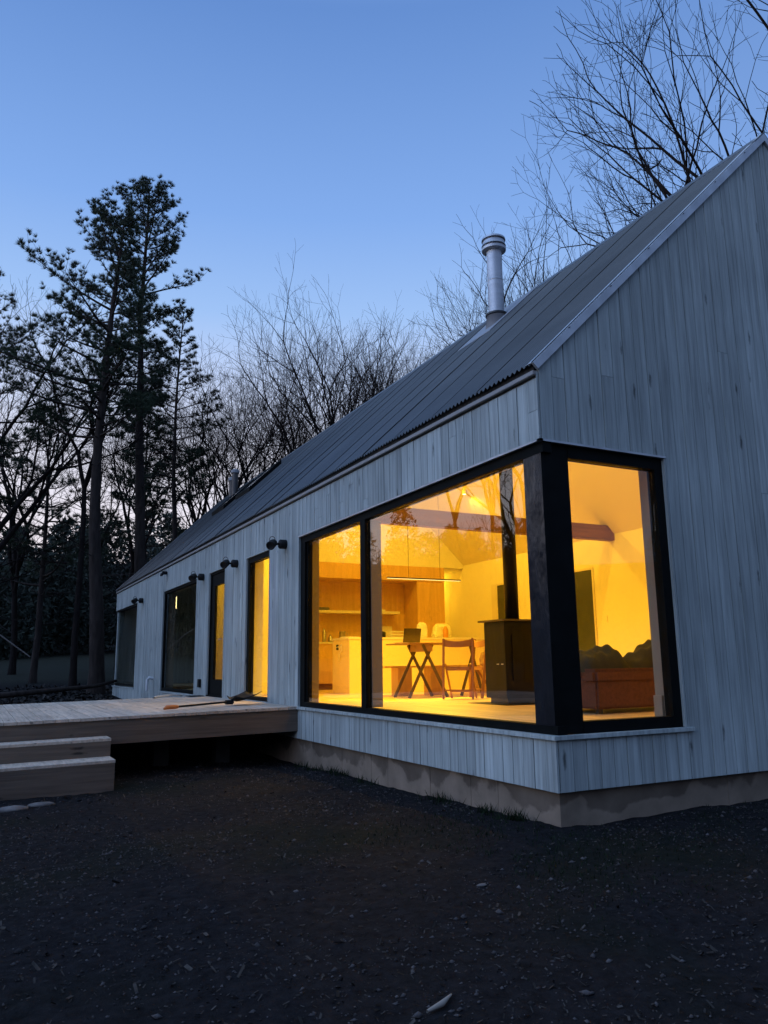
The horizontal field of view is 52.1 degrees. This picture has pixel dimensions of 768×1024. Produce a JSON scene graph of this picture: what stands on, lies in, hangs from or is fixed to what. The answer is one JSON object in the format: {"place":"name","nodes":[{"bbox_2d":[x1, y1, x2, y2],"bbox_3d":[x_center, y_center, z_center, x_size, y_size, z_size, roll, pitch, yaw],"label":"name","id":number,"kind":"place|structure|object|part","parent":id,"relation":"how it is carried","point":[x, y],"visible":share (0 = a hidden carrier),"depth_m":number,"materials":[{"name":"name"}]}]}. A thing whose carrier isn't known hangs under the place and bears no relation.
{"place":"outdoors","nodes":[
{"label":"outdoors","id":0,"kind":"place"},
{"bbox_2d":[322,629,325,641],"bbox_3d":[-1.325,2.733,17.414,0.090,0.300,0.090,5,-12,-27],"label":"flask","id":1,"kind":"object","parent":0,"point":[323,635],"visible":0.88,"depth_m":17.38,"materials":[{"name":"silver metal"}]},
{"bbox_2d":[319,607,329,609],"bbox_3d":[-1.382,2.178,17.673,0.270,0.069,0.190,5,-12,-27],"label":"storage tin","id":2,"kind":"object","parent":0,"point":[324,608],"visible":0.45,"depth_m":17.60,"materials":[{"name":"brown metal"}]},
{"bbox_2d":[339,631,347,637],"bbox_3d":[-0.914,2.795,17.605,0.211,0.239,0.170,-2,-11,5],"label":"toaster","id":3,"kind":"object","parent":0,"point":[342,634],"visible":0.57,"depth_m":17.56,"materials":[{"name":"silver metal"}]},
{"bbox_2d":[0,563,767,1023],"bbox_3d":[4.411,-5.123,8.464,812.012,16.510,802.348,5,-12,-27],"label":"ground","id":4,"kind":"structure","parent":0,"point":[614,981],"depth_m":4.27,"materials":[{"name":"soil"}]},
{"bbox_2d":[0,805,27,812],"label":"stone","id":5,"kind":"object","parent":4,"relation":"on","point":[12,808],"visible":0.77,"depth_m":7.65,"materials":[{"name":"grey stone"}]},
{"bbox_2d":[0,268,77,571],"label":"pine tree","id":6,"kind":"object","parent":4,"relation":"on","point":[8,444],"visible":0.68,"depth_m":29.11,"materials":[{"name":"green plant"}]},
{"bbox_2d":[27,802,54,806],"bbox_3d":[-3.448,2.945,7.912,0.247,0.055,0.155,9,-14,-41],"label":"stone","id":7,"kind":"object","parent":4,"relation":"on","point":[38,804],"visible":0.89,"depth_m":7.87,"materials":[{"name":"grey stone"}]},
{"bbox_2d":[0,736,114,800],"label":"deck steps","id":8,"kind":"structure","parent":4,"relation":"on","point":[56,767],"depth_m":8.72,"materials":[{"name":"wood"}]},
{"bbox_2d":[0,679,116,698],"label":"fallen log","id":9,"kind":"object","parent":4,"relation":"on","point":[10,694],"visible":0.8,"depth_m":22.89,"materials":[{"name":"brown wood"}]},
{"bbox_2d":[0,683,117,704],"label":"leaf litter","id":10,"kind":"object","parent":4,"relation":"on","point":[58,695],"visible":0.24,"depth_m":23.92,"materials":[{"name":"brown plant"}]},
{"bbox_2d":[8,550,123,652],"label":"bare wood","id":11,"kind":"object","parent":4,"relation":"on","point":[61,597],"depth_m":57.47,"materials":[{"name":"brown plant"}]},
{"bbox_2d":[0,397,134,682],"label":"pine tree","id":12,"kind":"object","parent":4,"relation":"on","point":[32,678],"visible":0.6,"depth_m":31.60,"materials":[{"name":"green plant"}]},
{"bbox_2d":[0,328,134,674],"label":"bare tree","id":13,"kind":"object","parent":4,"relation":"on","point":[14,570],"visible":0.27,"depth_m":36.50,"materials":[{"name":"brown plant"}]},
{"bbox_2d":[0,188,171,693],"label":"pine tree","id":14,"kind":"object","parent":4,"relation":"on","point":[96,673],"visible":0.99,"depth_m":26.64,"materials":[{"name":"green plant"}]},
{"bbox_2d":[0,274,182,685],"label":"bare tree","id":15,"kind":"object","parent":4,"relation":"on","point":[72,680],"visible":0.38,"depth_m":28.30,"materials":[{"name":"brown plant"}]},
{"bbox_2d":[0,509,183,660],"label":"evergreen wood","id":16,"kind":"object","parent":4,"relation":"on","point":[62,631],"visible":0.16,"depth_m":55.27,"materials":[{"name":"green plant"}]},
{"bbox_2d":[34,425,156,597],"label":"bare tree","id":17,"kind":"object","parent":4,"relation":"on","point":[103,468],"visible":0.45,"depth_m":38.01,"materials":[{"name":"brown plant"}]},
{"bbox_2d":[0,259,198,583],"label":"bare tree","id":18,"kind":"object","parent":4,"relation":"on","point":[11,512],"visible":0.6,"depth_m":29.69,"materials":[{"name":"brown plant"}]},
{"bbox_2d":[0,634,29,656],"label":"broken branch","id":19,"kind":"object","parent":18,"relation":"attached to","point":[13,645],"visible":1,"depth_m":28.07,"materials":[{"name":"grey wood"}]},
{"bbox_2d":[86,372,187,578],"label":"pine tree","id":20,"kind":"object","parent":4,"relation":"on","point":[162,502],"visible":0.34,"depth_m":38.07,"materials":[{"name":"green plant"}]},
{"bbox_2d":[81,430,192,583],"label":"bare tree","id":21,"kind":"object","parent":4,"relation":"on","point":[150,531],"visible":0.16,"depth_m":42.86,"materials":[{"name":"brown plant"}]},
{"bbox_2d":[60,383,221,669],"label":"bare tree","id":22,"kind":"object","parent":4,"relation":"on","point":[130,545],"visible":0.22,"depth_m":40.33,"materials":[{"name":"brown plant"}]},
{"bbox_2d":[0,696,297,766],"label":"wooden deck","id":23,"kind":"structure","parent":4,"relation":"on","point":[119,721],"depth_m":10.33,"materials":[{"name":"grey wood"}]},
{"bbox_2d":[153,694,181,698],"bbox_3d":[-4.046,3.532,14.931,0.159,0.139,1.004,-5,-12,20],"label":"white hose","id":24,"kind":"object","parent":23,"relation":"on","point":[180,695],"visible":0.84,"depth_m":14.81,"materials":[{"name":"grey plastic"}]},
{"bbox_2d":[163,691,261,709],"bbox_3d":[-2.452,2.656,11.118,0.380,0.198,1.547,-10,-14,41],"label":"shovel","id":25,"kind":"object","parent":23,"relation":"on","point":[244,695],"visible":1,"depth_m":11.32,"materials":[{"name":"orange"}]},
{"bbox_2d":[85,173,212,572],"bbox_3d":[-9.808,-3.770,31.721,4.643,21.733,4.546,-5,-12,21],"label":"pine tree","id":26,"kind":"object","parent":4,"relation":"on","point":[144,183],"visible":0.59,"depth_m":32.12,"materials":[{"name":"green plant"}]},
{"bbox_2d":[108,298,230,541],"bbox_3d":[-9.619,-1.274,35.752,5.293,17.865,5.301,-3,-11,12],"label":"pine tree","id":27,"kind":"object","parent":4,"relation":"on","point":[197,453],"visible":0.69,"depth_m":36.07,"materials":[{"name":"green plant"}]},
{"bbox_2d":[78,358,274,541],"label":"bare tree","id":28,"kind":"object","parent":4,"relation":"on","point":[199,508],"visible":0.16,"depth_m":41.95,"materials":[{"name":"brown plant"}]},
{"bbox_2d":[102,331,280,522],"bbox_3d":[-10.092,0.041,38.060,10.729,15.706,9.144,-5,-12,19],"label":"bare tree","id":29,"kind":"object","parent":4,"relation":"on","point":[192,510],"visible":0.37,"depth_m":38.19,"materials":[{"name":"brown plant"}]},
{"bbox_2d":[133,394,284,509],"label":"bare tree","id":30,"kind":"object","parent":4,"relation":"on","point":[205,496],"visible":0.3,"depth_m":38.04,"materials":[{"name":"brown plant"}]},
{"bbox_2d":[109,333,332,485],"bbox_3d":[-6.204,-0.091,37.034,10.210,15.943,11.980,-11,-15,43],"label":"bare tree","id":31,"kind":"object","parent":4,"relation":"on","point":[234,447],"visible":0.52,"depth_m":36.40,"materials":[{"name":"brown plant"}]},
{"bbox_2d":[161,393,308,549],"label":"bare tree","id":32,"kind":"object","parent":4,"relation":"on","point":[225,461],"visible":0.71,"depth_m":35.08,"materials":[{"name":"brown plant"}]},
{"bbox_2d":[174,355,297,529],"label":"bare tree","id":33,"kind":"object","parent":4,"relation":"on","point":[241,430],"visible":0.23,"depth_m":41.10,"materials":[{"name":"brown plant"}]},
{"bbox_2d":[201,327,332,476],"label":"bare tree","id":34,"kind":"object","parent":4,"relation":"on","point":[254,438],"visible":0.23,"depth_m":39.62,"materials":[{"name":"brown plant"}]},
{"bbox_2d":[172,287,372,481],"bbox_3d":[-4.473,-1.506,36.686,10.912,18.542,9.591,3,-12,-20],"label":"bare tree","id":35,"kind":"object","parent":4,"relation":"on","point":[289,424],"visible":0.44,"depth_m":36.67,"materials":[{"name":"brown plant"}]},
{"bbox_2d":[217,400,347,485],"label":"bare tree","id":36,"kind":"object","parent":4,"relation":"on","point":[277,446],"visible":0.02,"depth_m":46.11,"materials":[{"name":"brown plant"}]},
{"bbox_2d":[203,243,444,454],"bbox_3d":[-3.205,-1.633,35.059,10.810,18.545,11.734,5,-12,-27],"label":"bare tree","id":37,"kind":"object","parent":4,"relation":"on","point":[308,405],"visible":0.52,"depth_m":33.40,"materials":[{"name":"brown plant"}]},
{"bbox_2d":[262,311,428,431],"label":"bare tree","id":38,"kind":"object","parent":4,"relation":"on","point":[343,393],"visible":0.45,"depth_m":36.46,"materials":[{"name":"brown plant"}]},
{"bbox_2d":[253,314,445,448],"bbox_3d":[-1.310,-0.882,38.162,11.124,17.895,11.528,-5,-12,19],"label":"bare tree","id":39,"kind":"object","parent":4,"relation":"on","point":[329,387],"visible":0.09,"depth_m":37.11,"materials":[{"name":"grey plant"}]},
{"bbox_2d":[327,321,413,403],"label":"bare tree","id":40,"kind":"object","parent":4,"relation":"on","point":[362,366],"visible":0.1,"depth_m":43.41,"materials":[{"name":"grey plant"}]},
{"bbox_2d":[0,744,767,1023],"bbox_3d":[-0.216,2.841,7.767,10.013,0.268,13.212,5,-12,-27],"label":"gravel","id":41,"kind":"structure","parent":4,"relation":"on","point":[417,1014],"depth_m":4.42,"materials":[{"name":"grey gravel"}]},
{"bbox_2d":[0,749,767,1023],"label":"wood chips","id":42,"kind":"object","parent":4,"relation":"on","point":[186,966],"visible":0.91,"depth_m":4.35,"materials":[{"name":"brown wood"}]},
{"bbox_2d":[327,315,462,413],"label":"bare tree","id":43,"kind":"object","parent":4,"relation":"on","point":[388,362],"visible":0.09,"depth_m":37.52,"materials":[{"name":"grey plant"}]},
{"bbox_2d":[326,260,548,419],"bbox_3d":[5.035,-1.982,32.810,13.248,18.538,11.644,4,-12,-23],"label":"bare tree","id":44,"kind":"object","parent":4,"relation":"on","point":[443,318],"visible":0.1,"depth_m":31.43,"materials":[{"name":"grey plant"}]},
{"bbox_2d":[426,994,451,1012],"bbox_3d":[0.229,1.940,3.110,0.035,0.023,0.181,-9,-14,36],"label":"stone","id":45,"kind":"object","parent":4,"relation":"on","point":[440,1003],"visible":1,"depth_m":3.08,"materials":[{"name":"grey stone"}]},
{"bbox_2d":[112,132,767,826],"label":"gabled house","id":46,"kind":"structure","parent":4,"relation":"on","point":[606,402],"depth_m":7.87,"materials":[{"name":"grey wood"}]},
{"bbox_2d":[112,603,136,688],"bbox_3d":[-7.720,4.063,23.650,0.220,2.383,3.790,5,-12,-27],"label":"window","id":47,"kind":"structure","parent":46,"relation":"in","point":[135,605],"depth_m":23.71,"materials":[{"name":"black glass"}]},
{"bbox_2d":[131,596,142,603],"bbox_3d":[-6.720,2.401,21.407,0.314,0.215,0.182,5,-12,-27],"label":"wall lamp","id":48,"kind":"object","parent":46,"relation":"attached to","point":[135,600],"visible":1,"depth_m":21.38,"materials":[{"name":"black metal"}]},
{"bbox_2d":[159,579,196,695],"bbox_3d":[-4.491,2.851,17.605,0.322,2.383,3.330,5,-12,-27],"label":"window","id":49,"kind":"structure","parent":46,"relation":"in","point":[169,597],"depth_m":18.94,"materials":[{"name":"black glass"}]},
{"bbox_2d":[188,571,204,581],"bbox_3d":[-3.769,1.294,15.780,0.314,0.215,0.182,5,-12,-27],"label":"wall lamp","id":50,"kind":"object","parent":46,"relation":"attached to","point":[194,576],"visible":1,"depth_m":15.76,"materials":[{"name":"black metal"}]},
{"bbox_2d":[206,568,224,697],"bbox_3d":[-3.046,2.275,14.843,0.333,2.368,1.111,5,-12,-27],"label":"door","id":51,"kind":"structure","parent":46,"relation":"in","point":[215,639],"depth_m":15.20,"materials":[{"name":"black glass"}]},
{"bbox_2d":[220,557,237,568],"bbox_3d":[-2.717,0.892,13.774,0.314,0.215,0.182,5,-12,-27],"label":"wall lamp","id":52,"kind":"object","parent":46,"relation":"attached to","point":[224,564],"visible":1,"depth_m":13.75,"materials":[{"name":"black metal"}]},
{"bbox_2d":[244,549,269,700],"bbox_3d":[-1.921,1.838,12.731,0.306,2.340,1.204,5,-12,-27],"label":"window","id":53,"kind":"structure","parent":46,"relation":"in","point":[253,647],"depth_m":13.17,"materials":[{"name":"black glass"}]},
{"bbox_2d":[262,574,268,694],"bbox_3d":[-2.013,2.231,14.443,0.940,2.180,0.023,5,-12,-27],"label":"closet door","id":54,"kind":"structure","parent":46,"relation":"in","point":[266,576],"depth_m":14.35,"materials":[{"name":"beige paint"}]},
{"bbox_2d":[266,536,286,549],"bbox_3d":[-1.596,0.464,11.638,0.314,0.215,0.182,5,-12,-27],"label":"wall lamp","id":55,"kind":"object","parent":46,"relation":"attached to","point":[272,544],"visible":1,"depth_m":11.62,"materials":[{"name":"black metal"}]},
{"bbox_2d":[319,562,444,689],"bbox_3d":[-0.642,2.587,17.825,4.365,2.763,0.671,5,-12,-27],"label":"kitchen cabinet","id":56,"kind":"object","parent":46,"relation":"on","point":[414,603],"visible":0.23,"depth_m":18.26,"materials":[{"name":"brown wood"}]},
{"bbox_2d":[319,610,399,614],"bbox_3d":[-1.029,2.275,17.858,2.980,0.060,0.343,5,-12,-27],"label":"shelf","id":57,"kind":"object","parent":56,"relation":"attached to","point":[352,612],"depth_m":17.82,"materials":[{"name":"beige wood"}]},
{"bbox_2d":[382,626,392,636],"bbox_3d":[0.016,2.865,18.406,0.419,0.378,0.030,5,-12,-27],"label":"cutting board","id":58,"kind":"object","parent":56,"relation":"on","point":[386,628],"visible":0.24,"depth_m":18.44,"materials":[{"name":"beige wood"}]},
{"bbox_2d":[331,637,483,693],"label":"kitchen island","id":59,"kind":"structure","parent":46,"relation":"on","point":[347,673],"depth_m":14.77,"materials":[{"name":"brown laminate"}]},
{"bbox_2d":[386,631,403,636],"bbox_3d":[0.218,2.359,15.144,0.367,0.120,0.309,5,-12,-27],"label":"dish rack","id":60,"kind":"object","parent":59,"relation":"on","point":[394,634],"visible":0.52,"depth_m":15.01,"materials":[{"name":"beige metal"}]},
{"bbox_2d":[417,622,426,636],"bbox_3d":[0.745,2.325,15.484,0.224,0.306,0.150,5,-12,-27],"label":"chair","id":61,"kind":"object","parent":59,"relation":"on","point":[422,626],"visible":0.66,"depth_m":15.44,"materials":[{"name":"beige fabric"}]},
{"bbox_2d":[431,624,450,637],"bbox_3d":[1.146,2.378,15.740,0.413,0.289,0.189,5,-12,-27],"label":"chair","id":62,"kind":"object","parent":59,"relation":"on","point":[437,630],"visible":0.73,"depth_m":15.65,"materials":[{"name":"beige fabric"}]},
{"bbox_2d":[443,626,447,637],"bbox_3d":[1.219,2.376,15.563,0.110,0.230,0.110,5,-12,-27],"label":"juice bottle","id":63,"kind":"object","parent":59,"relation":"on","point":[445,632],"visible":1,"depth_m":15.52,"materials":[{"name":"orange glass"}]},
{"bbox_2d":[386,526,460,580],"bbox_3d":[0.650,-0.214,13.214,1.400,2.717,0.030,5,-12,-27],"label":"pendant lamp","id":64,"kind":"object","parent":46,"relation":"hanging from","point":[422,578],"visible":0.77,"depth_m":12.94,"materials":[{"name":"white"}]},
{"bbox_2d":[297,438,567,739],"bbox_3d":[0.169,1.062,8.713,0.332,2.405,5.504,5,-12,-27],"label":"window","id":65,"kind":"structure","parent":46,"relation":"in","point":[528,454],"depth_m":8.50,"materials":[{"name":"black metal"}]},
{"bbox_2d":[386,643,481,697],"bbox_3d":[0.966,2.612,13.020,1.690,0.866,0.800,5,-12,-27],"label":"dining table","id":66,"kind":"object","parent":46,"relation":"on","point":[414,648],"visible":0.75,"depth_m":12.72,"materials":[{"name":"brown wood"}]},
{"bbox_2d":[398,628,420,642],"bbox_3d":[0.392,2.032,12.885,0.340,0.235,0.293,6,-13,-33],"label":"laptop","id":67,"kind":"object","parent":66,"relation":"on","point":[411,635],"visible":0.86,"depth_m":12.78,"materials":[{"name":"silver metal"}]},
{"bbox_2d":[383,665,485,695],"bbox_3d":[1.044,2.942,13.798,2.500,0.494,0.340,5,-12,-27],"label":"bench","id":68,"kind":"object","parent":46,"relation":"on","point":[397,672],"visible":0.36,"depth_m":13.53,"materials":[{"name":"brown wood"}]},
{"bbox_2d":[442,638,476,698],"bbox_3d":[1.165,2.391,12.008,0.480,0.910,0.462,-4,-11,17],"label":"folding chair","id":69,"kind":"object","parent":46,"relation":"on","point":[465,643],"visible":0.96,"depth_m":11.90,"materials":[{"name":"brown wood"}]},
{"bbox_2d":[469,639,485,697],"bbox_3d":[1.616,2.435,12.270,0.462,0.910,0.480,3,-11,-17],"label":"folding chair","id":70,"kind":"object","parent":46,"relation":"on","point":[480,644],"visible":0.5,"depth_m":12.16,"materials":[{"name":"brown wood"}]},
{"bbox_2d":[491,583,504,619],"bbox_3d":[2.656,2.425,17.397,0.019,1.710,0.860,5,-12,-27],"label":"rear window","id":71,"kind":"structure","parent":46,"relation":"in","point":[497,590],"depth_m":17.65,"materials":[{"name":"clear glass"}]},
{"bbox_2d":[470,468,534,705],"bbox_3d":[1.811,-0.015,10.951,1.150,5.199,0.900,5,-12,-27],"label":"wood stove","id":72,"kind":"object","parent":46,"relation":"on","point":[509,662],"visible":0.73,"depth_m":10.44,"materials":[{"name":"black metal"}]},
{"bbox_3d":[1.902,1.914,10.396,0.500,0.600,0.014,5,-12,-27],"label":"door","id":73,"kind":"part","parent":72,"relation":"part of","materials":[{"name":"black metal"}]},
{"bbox_2d":[574,567,597,650],"bbox_3d":[3.735,2.290,15.295,0.019,2.310,1.160,5,-12,-27],"label":"rear window","id":74,"kind":"structure","parent":46,"relation":"in","point":[584,578],"depth_m":15.09,"materials":[{"name":"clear glass"}]},
{"bbox_2d":[538,438,694,740],"bbox_3d":[1.884,0.652,6.709,1.510,2.405,0.330,5,-12,-27],"label":"window","id":75,"kind":"structure","parent":46,"relation":"in","point":[669,697],"depth_m":6.61,"materials":[{"name":"black glass"}]},
{"bbox_2d":[581,668,654,713],"bbox_3d":[2.949,1.985,8.876,2.300,0.454,0.940,5,-12,-27],"label":"sofa","id":76,"kind":"object","parent":46,"relation":"on","point":[612,688],"visible":0.38,"depth_m":8.13,"materials":[{"name":"brown leather"}]},
{"bbox_2d":[579,644,630,671],"bbox_3d":[2.292,1.576,8.488,0.620,0.291,0.480,5,-12,-27],"label":"cushion","id":77,"kind":"object","parent":76,"relation":"on","point":[606,656],"visible":0.77,"depth_m":8.31,"materials":[{"name":"grey fabric"}]},
{"bbox_2d":[623,639,652,667],"bbox_3d":[3.021,1.610,8.863,0.860,0.347,0.440,5,-12,-27],"label":"cushion","id":78,"kind":"object","parent":76,"relation":"on","point":[640,656],"visible":0.36,"depth_m":8.65,"materials":[{"name":"grey fabric"}]},
{"bbox_2d":[407,204,575,346],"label":"bare tree","id":79,"kind":"object","parent":4,"relation":"on","point":[524,282],"visible":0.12,"depth_m":28.37,"materials":[{"name":"grey plant"}]},
{"bbox_2d":[505,183,661,301],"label":"bare tree","id":80,"kind":"object","parent":4,"relation":"on","point":[545,246],"visible":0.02,"depth_m":26.15,"materials":[{"name":"grey plant"}]},
{"bbox_2d":[494,0,767,285],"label":"bare tree","id":81,"kind":"object","parent":4,"relation":"on","point":[656,181],"visible":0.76,"depth_m":17.88,"materials":[{"name":"brown plant"}]},
{"bbox_2d":[556,118,723,260],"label":"bare tree","id":82,"kind":"object","parent":4,"relation":"on","point":[602,236],"visible":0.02,"depth_m":20.30,"materials":[{"name":"grey plant"}]},
{"bbox_2d":[0,0,767,563],"label":"sky","id":83,"kind":"structure","parent":0,"point":[355,134],"materials":[{"name":"blue"}]},
{"bbox_2d":[479,652,483,664],"bbox_3d":[1.619,2.296,12.301,0.240,0.222,0.219,5,-12,-27],"label":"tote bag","id":84,"kind":"object","parent":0,"point":[481,657],"visible":0.23,"depth_m":12.27,"materials":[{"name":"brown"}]},
{"bbox_2d":[243,761,767,980],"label":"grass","id":85,"kind":"structure","parent":0,"point":[514,816],"depth_m":5.73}
]}

